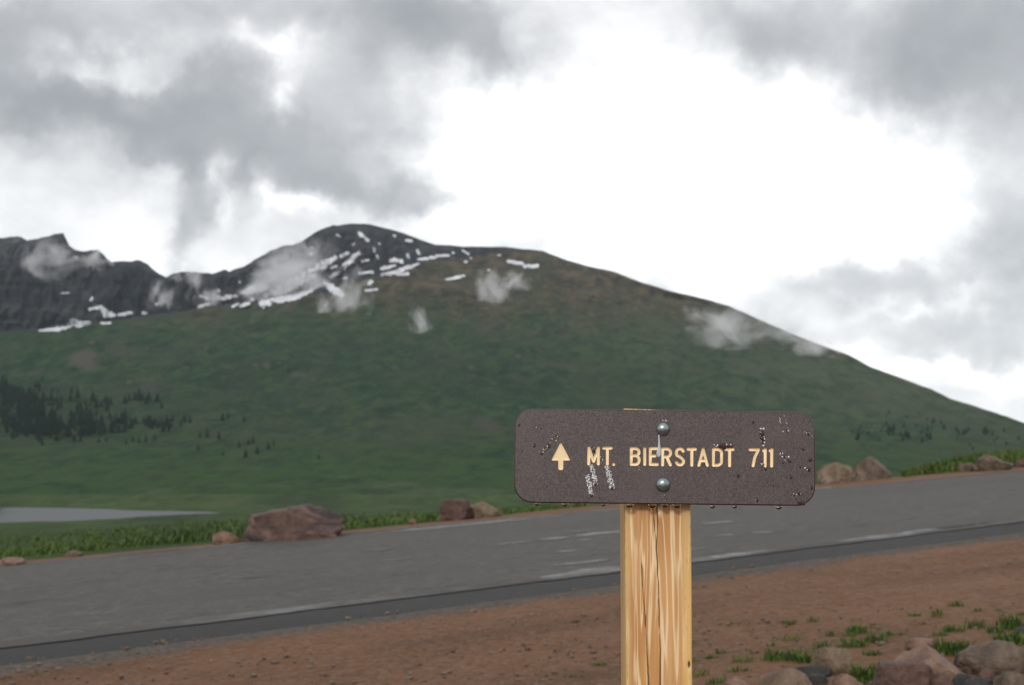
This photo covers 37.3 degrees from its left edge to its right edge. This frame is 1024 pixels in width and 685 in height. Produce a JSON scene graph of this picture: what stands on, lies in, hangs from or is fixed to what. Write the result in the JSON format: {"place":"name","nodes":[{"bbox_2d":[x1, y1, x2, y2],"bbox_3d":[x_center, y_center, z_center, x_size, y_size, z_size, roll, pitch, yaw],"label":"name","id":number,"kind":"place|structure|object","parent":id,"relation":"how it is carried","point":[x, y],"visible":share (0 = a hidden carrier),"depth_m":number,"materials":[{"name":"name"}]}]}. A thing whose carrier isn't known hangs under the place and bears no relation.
{"place":"outdoors","nodes":[
{"label":"outdoors","id":0,"kind":"place"},
{"bbox_2d":[0,233,167,332],"bbox_3d":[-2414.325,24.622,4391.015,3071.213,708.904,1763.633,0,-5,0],"label":"cliffs","id":1,"kind":"structure","parent":0,"point":[57,281],"depth_m":4087.86,"materials":[{"name":"grey stone"}]},
{"bbox_2d":[0,507,216,522],"bbox_3d":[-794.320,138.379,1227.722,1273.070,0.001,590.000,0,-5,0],"label":"lake","id":2,"kind":"structure","parent":0,"point":[16,514],"depth_m":1231.49,"materials":[{"name":"liquid"}]},
{"bbox_2d":[78,514,248,548],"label":"tall grass","id":3,"kind":"structure","parent":0,"point":[192,535],"depth_m":21.63,"materials":[{"name":"green plant"}]},
{"bbox_2d":[0,503,586,557],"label":"verge grass","id":4,"kind":"structure","parent":0,"point":[43,549],"depth_m":24.43,"materials":[{"name":"green plant"}]},
{"bbox_2d":[0,224,1023,493],"bbox_3d":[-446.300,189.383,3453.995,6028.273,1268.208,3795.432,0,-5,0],"label":"mountain","id":5,"kind":"structure","parent":0,"point":[362,358],"depth_m":3126.92,"materials":[{"name":"green plant"}]},
{"bbox_2d":[9,413,15,427],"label":"spruce tree","id":6,"kind":"object","parent":5,"relation":"on","point":[12,422],"visible":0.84,"depth_m":2502.68,"materials":[{"name":"green plant"}]},
{"bbox_2d":[11,385,16,397],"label":"spruce tree","id":7,"kind":"object","parent":5,"relation":"on","point":[14,392],"visible":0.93,"depth_m":2872.24,"materials":[{"name":"green plant"}]},
{"bbox_2d":[40,401,45,414],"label":"spruce tree","id":8,"kind":"object","parent":5,"relation":"on","point":[42,409],"visible":0.69,"depth_m":2668.99,"materials":[{"name":"green plant"}]},
{"bbox_2d":[49,390,53,400],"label":"spruce tree","id":9,"kind":"object","parent":5,"relation":"on","point":[50,397],"visible":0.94,"depth_m":2838.38,"materials":[{"name":"green plant"}]},
{"bbox_2d":[0,375,110,444],"bbox_3d":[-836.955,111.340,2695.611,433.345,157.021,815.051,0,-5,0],"label":"spruce wood","id":10,"kind":"object","parent":5,"relation":"on","point":[15,430],"visible":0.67,"depth_m":2625.17,"materials":[{"name":"green plant"}]},
{"bbox_2d":[63,422,72,436],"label":"spruce tree","id":11,"kind":"object","parent":5,"relation":"on","point":[67,432],"visible":1,"depth_m":2395.74,"materials":[{"name":"green plant"}]},
{"bbox_2d":[69,414,74,428],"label":"spruce tree","id":12,"kind":"object","parent":5,"relation":"on","point":[71,423],"visible":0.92,"depth_m":2495.28,"materials":[{"name":"green plant"}]},
{"bbox_2d":[78,422,84,436],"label":"spruce tree","id":13,"kind":"object","parent":5,"relation":"on","point":[81,432],"visible":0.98,"depth_m":2404.68,"materials":[{"name":"green plant"}]},
{"bbox_2d":[89,420,94,432],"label":"spruce tree","id":14,"kind":"object","parent":5,"relation":"on","point":[92,428],"visible":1,"depth_m":2439.28,"materials":[{"name":"green plant"}]},
{"bbox_2d":[89,390,95,401],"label":"spruce tree","id":15,"kind":"object","parent":5,"relation":"on","point":[92,398],"visible":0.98,"depth_m":2849.82,"materials":[{"name":"green plant"}]},
{"bbox_2d":[121,414,127,423],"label":"spruce tree","id":16,"kind":"object","parent":5,"relation":"on","point":[123,419],"visible":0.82,"depth_m":2552.89,"materials":[{"name":"green plant"}]},
{"bbox_2d":[147,415,151,427],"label":"spruce tree","id":17,"kind":"object","parent":5,"relation":"on","point":[149,423],"visible":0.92,"depth_m":2524.94,"materials":[{"name":"green plant"}]},
{"bbox_2d":[153,393,160,401],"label":"spruce tree","id":18,"kind":"object","parent":5,"relation":"on","point":[157,398],"visible":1,"depth_m":2844.79,"materials":[{"name":"green plant"}]},
{"bbox_2d":[0,532,1023,684],"bbox_3d":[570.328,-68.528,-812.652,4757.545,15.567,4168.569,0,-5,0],"label":"ground","id":19,"kind":"structure","parent":0,"point":[915,589],"depth_m":9.37,"materials":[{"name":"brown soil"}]},
{"bbox_2d":[0,521,1023,665],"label":"road shoulder","id":20,"kind":"object","parent":19,"relation":"on","point":[81,646],"visible":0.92,"depth_m":11.40},
{"bbox_2d":[594,662,606,665],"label":"grass tuft","id":21,"kind":"object","parent":19,"relation":"on","point":[602,663],"visible":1,"depth_m":8.11,"materials":[{"name":"green plant"}]},
{"bbox_2d":[514,408,814,684],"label":"trail sign","id":22,"kind":"object","parent":19,"relation":"on","point":[680,458],"visible":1,"depth_m":1.98,"materials":[{"name":"brown wood"}]},
{"bbox_2d":[648,504,655,508],"bbox_3d":[0.182,0.213,1.971,0.012,0.006,0.009,0,-5,0],"label":"water drop","id":23,"kind":"object","parent":22,"relation":"hanging from","point":[652,506],"visible":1,"depth_m":1.97,"materials":[{"name":"clear"}]},
{"bbox_2d":[518,411,812,505],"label":"rain beads","id":24,"kind":"object","parent":22,"relation":"attached to","point":[762,439],"visible":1,"depth_m":1.97,"materials":[{"name":"liquid"}]},
{"bbox_2d":[692,667,708,676],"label":"grass tuft","id":25,"kind":"object","parent":19,"relation":"on","point":[699,673],"visible":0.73,"depth_m":7.55,"materials":[{"name":"green plant"}]},
{"bbox_2d":[700,653,718,658],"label":"grass tuft","id":26,"kind":"object","parent":19,"relation":"on","point":[711,657],"visible":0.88,"depth_m":8.09,"materials":[{"name":"green plant"}]},
{"bbox_2d":[703,675,726,684],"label":"grass tuft","id":27,"kind":"object","parent":19,"relation":"on","point":[719,681],"visible":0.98,"depth_m":7.30,"materials":[{"name":"green plant"}]},
{"bbox_2d":[714,647,725,653],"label":"grass tuft","id":28,"kind":"object","parent":19,"relation":"on","point":[717,650],"visible":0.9,"depth_m":8.25,"materials":[{"name":"green plant"}]},
{"bbox_2d":[723,676,748,684],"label":"rock","id":29,"kind":"object","parent":19,"relation":"on","point":[733,680],"visible":1,"depth_m":6.92,"materials":[{"name":"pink stone"}]},
{"bbox_2d":[726,665,751,672],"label":"grass tuft","id":30,"kind":"object","parent":19,"relation":"on","point":[736,669],"visible":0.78,"depth_m":7.62,"materials":[{"name":"green plant"}]},
{"bbox_2d":[731,654,753,662],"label":"grass tuft","id":31,"kind":"object","parent":19,"relation":"on","point":[741,657],"visible":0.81,"depth_m":7.90,"materials":[{"name":"green plant"}]},
{"bbox_2d":[756,646,810,661],"bbox_3d":[1.413,1.620,7.902,0.314,0.094,0.239,0,-5,0],"label":"grass tuft","id":32,"kind":"object","parent":19,"relation":"on","point":[776,657],"visible":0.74,"depth_m":7.89,"materials":[{"name":"green plant"}]},
{"bbox_2d":[758,668,812,684],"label":"rock","id":33,"kind":"object","parent":19,"relation":"on","point":[789,676],"visible":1,"depth_m":6.84,"materials":[{"name":"beige stone"}]},
{"bbox_2d":[784,618,795,625],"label":"grass tuft","id":34,"kind":"object","parent":19,"relation":"on","point":[787,622],"visible":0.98,"depth_m":9.29,"materials":[{"name":"green plant"}]},
{"bbox_2d":[777,634,806,640],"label":"grass tuft","id":35,"kind":"object","parent":19,"relation":"on","point":[788,638],"visible":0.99,"depth_m":8.63,"materials":[{"name":"green plant"}]},
{"bbox_2d":[787,650,815,663],"bbox_3d":[1.498,1.614,7.787,0.232,0.086,0.215,0,-5,0],"label":"grass tuft","id":36,"kind":"object","parent":19,"relation":"on","point":[803,660],"visible":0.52,"depth_m":7.76,"materials":[{"name":"green plant"}]},
{"bbox_2d":[806,614,819,621],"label":"grass tuft","id":37,"kind":"object","parent":19,"relation":"on","point":[810,620],"visible":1,"depth_m":9.36,"materials":[{"name":"green plant"}]},
{"bbox_2d":[794,665,832,676],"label":"rock","id":38,"kind":"object","parent":19,"relation":"on","point":[808,670],"visible":0.49,"depth_m":7.34,"materials":[{"name":"stone"}]},
{"bbox_2d":[808,673,828,684],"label":"rock","id":39,"kind":"object","parent":19,"relation":"on","point":[818,679],"visible":0.87,"depth_m":7.12,"materials":[{"name":"stone"}]},
{"bbox_2d":[808,639,832,648],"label":"grass tuft","id":40,"kind":"object","parent":19,"relation":"on","point":[822,645],"visible":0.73,"depth_m":8.23,"materials":[{"name":"green plant"}]},
{"bbox_2d":[825,630,834,635],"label":"grass tuft","id":41,"kind":"object","parent":19,"relation":"on","point":[833,634],"visible":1,"depth_m":8.74,"materials":[{"name":"green plant"}]},
{"bbox_2d":[812,646,855,674],"bbox_3d":[1.580,1.591,7.458,0.212,0.199,0.159,0,-5,0],"label":"rock","id":42,"kind":"object","parent":19,"relation":"on","point":[836,660],"visible":0.55,"depth_m":7.41,"materials":[{"name":"beige stone"}]},
{"bbox_2d":[831,673,863,684],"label":"rock","id":43,"kind":"object","parent":19,"relation":"on","point":[844,679],"visible":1,"depth_m":6.79,"materials":[{"name":"pink stone"}]},
{"bbox_2d":[842,632,855,636],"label":"grass tuft","id":44,"kind":"object","parent":19,"relation":"on","point":[850,634],"visible":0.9,"depth_m":8.71,"materials":[{"name":"green plant"}]},
{"bbox_2d":[832,633,870,647],"bbox_3d":[1.852,1.622,8.248,0.233,0.085,0.171,-2,-5,24],"label":"grass tuft","id":45,"kind":"object","parent":19,"relation":"on","point":[853,643],"visible":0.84,"depth_m":8.24,"materials":[{"name":"green plant"}]},
{"bbox_2d":[842,623,870,632],"bbox_3d":[2.001,1.659,8.843,0.174,0.059,0.157,2,-5,-21],"label":"grass tuft","id":46,"kind":"object","parent":19,"relation":"on","point":[858,629],"visible":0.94,"depth_m":8.83,"materials":[{"name":"green plant"}]},
{"bbox_2d":[843,659,879,684],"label":"grass tuft","id":47,"kind":"object","parent":19,"relation":"on","point":[864,675],"visible":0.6,"depth_m":7.13,"materials":[{"name":"green plant"}]},
{"bbox_2d":[860,649,885,655],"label":"grass tuft","id":48,"kind":"object","parent":19,"relation":"on","point":[870,652],"visible":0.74,"depth_m":7.90,"materials":[{"name":"green plant"}]},
{"bbox_2d":[865,630,891,642],"bbox_3d":[2.012,1.626,8.438,0.195,0.081,0.147,0,-5,0],"label":"grass tuft","id":49,"kind":"object","parent":19,"relation":"on","point":[873,639],"visible":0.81,"depth_m":8.43,"materials":[{"name":"green plant"}]},
{"bbox_2d":[879,630,898,636],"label":"grass tuft","id":50,"kind":"object","parent":19,"relation":"on","point":[891,633],"visible":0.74,"depth_m":8.62,"materials":[{"name":"green plant"}]},
{"bbox_2d":[872,659,933,684],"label":"rock","id":51,"kind":"object","parent":19,"relation":"on","point":[907,672],"visible":0.98,"depth_m":6.71,"materials":[{"name":"red stone"}]},
{"bbox_2d":[907,611,921,616],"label":"grass tuft","id":52,"kind":"object","parent":19,"relation":"on","point":[914,614],"visible":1,"depth_m":9.36,"materials":[{"name":"green plant"}]},
{"bbox_2d":[904,637,935,650],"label":"rock","id":53,"kind":"object","parent":19,"relation":"on","point":[910,643],"visible":0.56,"depth_m":7.91,"materials":[{"name":"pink stone"}]},
{"bbox_2d":[894,642,965,680],"bbox_3d":[1.936,1.538,7.053,0.352,0.280,0.264,0,-5,0],"label":"rock","id":54,"kind":"object","parent":19,"relation":"on","point":[936,661],"visible":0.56,"depth_m":7.04,"materials":[{"name":"brown stone"}]},
{"bbox_2d":[922,607,948,616],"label":"grass tuft","id":55,"kind":"object","parent":19,"relation":"on","point":[937,613],"visible":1,"depth_m":9.28,"materials":[{"name":"green plant"}]},
{"bbox_2d":[932,630,949,635],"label":"grass tuft","id":56,"kind":"object","parent":19,"relation":"on","point":[940,632],"visible":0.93,"depth_m":8.49,"materials":[{"name":"green plant"}]},
{"bbox_2d":[929,672,953,684],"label":"rock","id":57,"kind":"object","parent":19,"relation":"on","point":[941,678],"visible":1,"depth_m":6.68,"materials":[{"name":"red stone"}]},
{"bbox_2d":[940,622,964,632],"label":"grass tuft","id":58,"kind":"object","parent":19,"relation":"on","point":[949,629],"visible":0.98,"depth_m":8.64,"materials":[{"name":"green plant"}]},
{"bbox_2d":[931,636,977,655],"bbox_3d":[2.288,1.572,7.865,0.301,0.100,0.244,0,-5,0],"label":"grass tuft","id":59,"kind":"object","parent":19,"relation":"on","point":[948,648],"visible":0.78,"depth_m":7.84,"materials":[{"name":"green plant"}]},
{"bbox_2d":[946,600,963,606],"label":"grass tuft","id":60,"kind":"object","parent":19,"relation":"on","point":[956,604],"visible":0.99,"depth_m":9.69,"materials":[{"name":"green plant"}]},
{"bbox_2d":[953,650,960,667],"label":"rock","id":61,"kind":"object","parent":19,"relation":"on","point":[955,660],"visible":0.16,"depth_m":7.35,"materials":[{"name":"stone"}]},
{"bbox_2d":[951,673,992,684],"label":"rock","id":62,"kind":"object","parent":19,"relation":"on","point":[961,679],"visible":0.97,"depth_m":6.66,"materials":[{"name":"stone"}]},
{"bbox_2d":[964,617,990,628],"bbox_3d":[2.678,1.612,8.759,0.184,0.077,0.139,-4,-6,37],"label":"grass tuft","id":63,"kind":"object","parent":19,"relation":"on","point":[971,625],"visible":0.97,"depth_m":8.75,"materials":[{"name":"green plant"}]},
{"bbox_2d":[977,668,994,679],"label":"rock","id":64,"kind":"object","parent":19,"relation":"on","point":[987,673],"visible":0.53,"depth_m":6.97,"materials":[{"name":"red stone"}]},
{"bbox_2d":[957,640,1023,675],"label":"rock","id":65,"kind":"object","parent":19,"relation":"on","point":[997,657],"visible":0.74,"depth_m":7.19,"materials":[{"name":"grey stone"}]},
{"bbox_2d":[984,620,1007,632],"bbox_3d":[2.696,1.593,8.497,0.149,0.087,0.190,0,-5,0],"label":"grass tuft","id":66,"kind":"object","parent":19,"relation":"on","point":[988,629],"visible":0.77,"depth_m":8.47,"materials":[{"name":"green plant"}]},
{"bbox_2d":[984,628,1023,644],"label":"grass tuft","id":67,"kind":"object","parent":19,"relation":"on","point":[1016,638],"visible":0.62,"depth_m":8.04,"materials":[{"name":"green plant"}]},
{"bbox_2d":[992,671,1023,684],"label":"rock","id":68,"kind":"object","parent":19,"relation":"on","point":[1008,678],"visible":1,"depth_m":6.57,"materials":[{"name":"brown stone"}]},
{"bbox_2d":[996,611,1023,629],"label":"grass tuft","id":69,"kind":"object","parent":19,"relation":"on","point":[1012,623],"visible":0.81,"depth_m":8.63,"materials":[{"name":"green plant"}]},
{"bbox_2d":[1013,626,1023,636],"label":"rock","id":70,"kind":"object","parent":19,"relation":"on","point":[1020,628],"visible":0.45,"depth_m":8.30,"materials":[{"name":"stone"}]},
{"bbox_2d":[0,470,1023,640],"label":"road","id":71,"kind":"structure","parent":0,"point":[44,599],"depth_m":15.44,"materials":[{"name":"grey asphalt"}]},
{"bbox_2d":[390,520,510,531],"bbox_3d":[-0.778,2.395,19.859,1.961,0.114,0.439,4,-6,-38],"label":"road line","id":72,"kind":"object","parent":71,"relation":"on","point":[445,526],"visible":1,"depth_m":19.84,"materials":[{"name":"white paint"}]},
{"bbox_2d":[0,518,1023,647],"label":"edge line","id":73,"kind":"object","parent":71,"relation":"on","point":[46,639],"visible":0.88,"depth_m":11.54,"materials":[{"name":"white paint"}]},
{"bbox_2d":[539,567,619,577],"bbox_3d":[0.580,1.951,12.880,0.878,0.051,0.285,3,-6,-30],"label":"paint scrap","id":74,"kind":"object","parent":73,"relation":"on","point":[582,572],"visible":0.98,"depth_m":12.87,"materials":[{"name":"white paint"}]},
{"bbox_2d":[570,566,619,571],"bbox_3d":[0.768,1.951,13.052,0.869,0.051,0.408,2,-5,-23],"label":"paint scrap","id":75,"kind":"object","parent":73,"relation":"on","point":[598,568],"visible":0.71,"depth_m":13.14,"materials":[{"name":"white paint"}]},
{"bbox_2d":[691,549,776,559],"bbox_3d":[2.022,1.932,13.850,1.080,0.063,0.194,3,-6,-33],"label":"road marking","id":76,"kind":"object","parent":73,"relation":"on","point":[731,554],"visible":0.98,"depth_m":13.84,"materials":[{"name":"white paint"}]},
{"bbox_2d":[836,529,937,541],"bbox_3d":[3.752,1.912,15.079,1.520,0.088,0.198,3,-6,-35],"label":"road marking","id":77,"kind":"object","parent":73,"relation":"on","point":[885,535],"visible":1,"depth_m":15.07,"materials":[{"name":"white paint"}]},
{"bbox_2d":[0,470,1023,565],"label":"edge line","id":78,"kind":"object","parent":71,"relation":"on","point":[440,524],"visible":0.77,"depth_m":19.75,"materials":[{"name":"white paint"}]},
{"bbox_2d":[500,541,526,543],"bbox_3d":[0.014,2.176,16.517,0.166,0.028,0.472,-4,-7,43],"label":"paint scrap","id":79,"kind":"object","parent":71,"relation":"on","point":[513,542],"visible":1,"depth_m":16.53,"materials":[{"name":"white paint"}]},
{"bbox_2d":[487,515,560,521],"bbox_3d":[-0.207,2.390,20.281,2.240,0.130,0.313,4,-6,-37],"label":"paint scrap","id":80,"kind":"object","parent":71,"relation":"on","point":[524,518],"visible":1,"depth_m":20.54,"materials":[{"name":"white paint"}]},
{"bbox_2d":[537,537,566,539],"bbox_3d":[0.465,2.171,16.841,0.309,0.026,0.367,-2,-5,19],"label":"paint scrap","id":81,"kind":"object","parent":71,"relation":"on","point":[552,538],"visible":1,"depth_m":16.82,"materials":[{"name":"white paint"}]},
{"bbox_2d":[552,559,609,565],"bbox_3d":[0.637,1.999,13.810,0.714,0.042,0.214,2,-5,-26],"label":"paint scrap","id":82,"kind":"object","parent":71,"relation":"on","point":[578,562],"visible":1,"depth_m":13.81,"materials":[{"name":"white paint"}]},
{"bbox_2d":[574,508,619,512],"bbox_3d":[1.389,2.389,21.738,1.320,0.077,0.183,3,-6,-35],"label":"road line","id":83,"kind":"object","parent":71,"relation":"on","point":[600,510],"visible":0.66,"depth_m":21.65,"materials":[{"name":"white paint"}]},
{"bbox_2d":[575,530,619,535],"bbox_3d":[1.058,2.164,17.270,0.840,0.049,0.369,2,-5,-25],"label":"road marking","id":84,"kind":"object","parent":71,"relation":"on","point":[607,532],"visible":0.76,"depth_m":17.23,"materials":[{"name":"white paint"}]},
{"bbox_2d":[703,521,732,523],"bbox_3d":[2.450,2.135,18.011,0.441,0.026,0.246,4,-6,-39],"label":"paint scrap","id":85,"kind":"object","parent":71,"relation":"on","point":[718,522],"visible":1,"depth_m":18.02,"materials":[{"name":"white paint"}]},
{"bbox_2d":[906,522,991,532],"bbox_3d":[4.397,1.907,15.573,1.601,0.093,0.233,3,-6,-34],"label":"paint scrap","id":86,"kind":"object","parent":71,"relation":"on","point":[947,527],"visible":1,"depth_m":15.62,"materials":[{"name":"white paint"}]},
{"bbox_2d":[0,457,1023,559],"bbox_3d":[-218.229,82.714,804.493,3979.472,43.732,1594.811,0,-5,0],"label":"meadow","id":87,"kind":"structure","parent":0,"point":[227,507],"depth_m":1415.28,"materials":[{"name":"green plant"}]},
{"bbox_2d":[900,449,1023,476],"bbox_3d":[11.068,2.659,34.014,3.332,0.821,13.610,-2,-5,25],"label":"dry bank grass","id":88,"kind":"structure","parent":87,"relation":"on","point":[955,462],"depth_m":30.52,"materials":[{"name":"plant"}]},
{"bbox_2d":[0,0,1023,422],"label":"sky","id":89,"kind":"structure","parent":0,"point":[844,176],"materials":[{"name":"white"}]},
{"bbox_2d":[26,467,1023,562],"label":"verge","id":90,"kind":"structure","parent":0,"point":[832,485],"depth_m":22.38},
{"bbox_2d":[0,557,25,564],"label":"boulder","id":91,"kind":"object","parent":90,"relation":"on","point":[12,561],"visible":0.64,"depth_m":16.92,"materials":[{"name":"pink stone"}]},
{"bbox_2d":[65,550,82,556],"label":"boulder","id":92,"kind":"object","parent":90,"relation":"on","point":[73,553],"visible":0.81,"depth_m":17.91,"materials":[{"name":"brown stone"}]},
{"bbox_2d":[212,531,240,543],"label":"boulder","id":93,"kind":"object","parent":90,"relation":"on","point":[223,537],"visible":0.6,"depth_m":18.81,"materials":[{"name":"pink stone"}]},
{"bbox_2d":[241,503,344,541],"bbox_3d":[-2.756,2.381,19.071,1.298,0.707,0.973,0,-5,0],"label":"boulder","id":94,"kind":"object","parent":90,"relation":"on","point":[305,521],"visible":0.66,"depth_m":18.77,"materials":[{"name":"red stone"}]},
{"bbox_2d":[409,519,416,524],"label":"boulder","id":95,"kind":"object","parent":90,"relation":"on","point":[412,521],"visible":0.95,"depth_m":21.07,"materials":[{"name":"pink stone"}]},
{"bbox_2d":[439,499,473,521],"bbox_3d":[-0.795,2.457,21.714,0.505,0.435,0.404,0,-5,0],"label":"boulder","id":96,"kind":"object","parent":90,"relation":"on","point":[453,510],"visible":0.81,"depth_m":21.54,"materials":[{"name":"red stone"}]},
{"bbox_2d":[470,501,501,518],"bbox_3d":[-0.376,2.462,21.934,0.492,0.330,0.394,0,-5,0],"label":"boulder","id":97,"kind":"object","parent":90,"relation":"on","point":[482,509],"visible":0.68,"depth_m":21.79,"materials":[{"name":"beige stone"}]},
{"bbox_2d":[816,462,854,483],"bbox_3d":[5.842,2.431,27.554,0.625,0.516,0.558,-4,-6,37],"label":"boulder","id":98,"kind":"object","parent":90,"relation":"on","point":[835,472],"visible":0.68,"depth_m":27.43,"materials":[{"name":"beige stone"}]},
{"bbox_2d":[852,456,891,480],"bbox_3d":[6.685,2.420,28.300,0.768,0.600,0.615,0,-5,0],"label":"boulder","id":99,"kind":"object","parent":90,"relation":"on","point":[869,468],"visible":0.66,"depth_m":28.10,"materials":[{"name":"brown stone"}]},
{"bbox_2d":[896,448,1023,476],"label":"bank grass","id":100,"kind":"structure","parent":90,"relation":"on","point":[937,468],"depth_m":30.45,"materials":[{"name":"green plant"}]},
{"bbox_2d":[957,463,974,471],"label":"boulder","id":101,"kind":"object","parent":90,"relation":"on","point":[965,467],"visible":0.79,"depth_m":28.85,"materials":[{"name":"brown stone"}]},
{"bbox_2d":[973,454,1012,470],"bbox_3d":[9.048,2.331,28.485,0.751,0.462,0.563,0,-5,0],"label":"boulder","id":102,"kind":"object","parent":90,"relation":"on","point":[986,462],"visible":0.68,"depth_m":28.26,"materials":[{"name":"brown stone"}]},
{"bbox_2d":[1015,458,1023,466],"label":"boulder","id":103,"kind":"object","parent":90,"relation":"on","point":[1019,463],"visible":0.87,"depth_m":29.67,"materials":[{"name":"red stone"}]}
]}

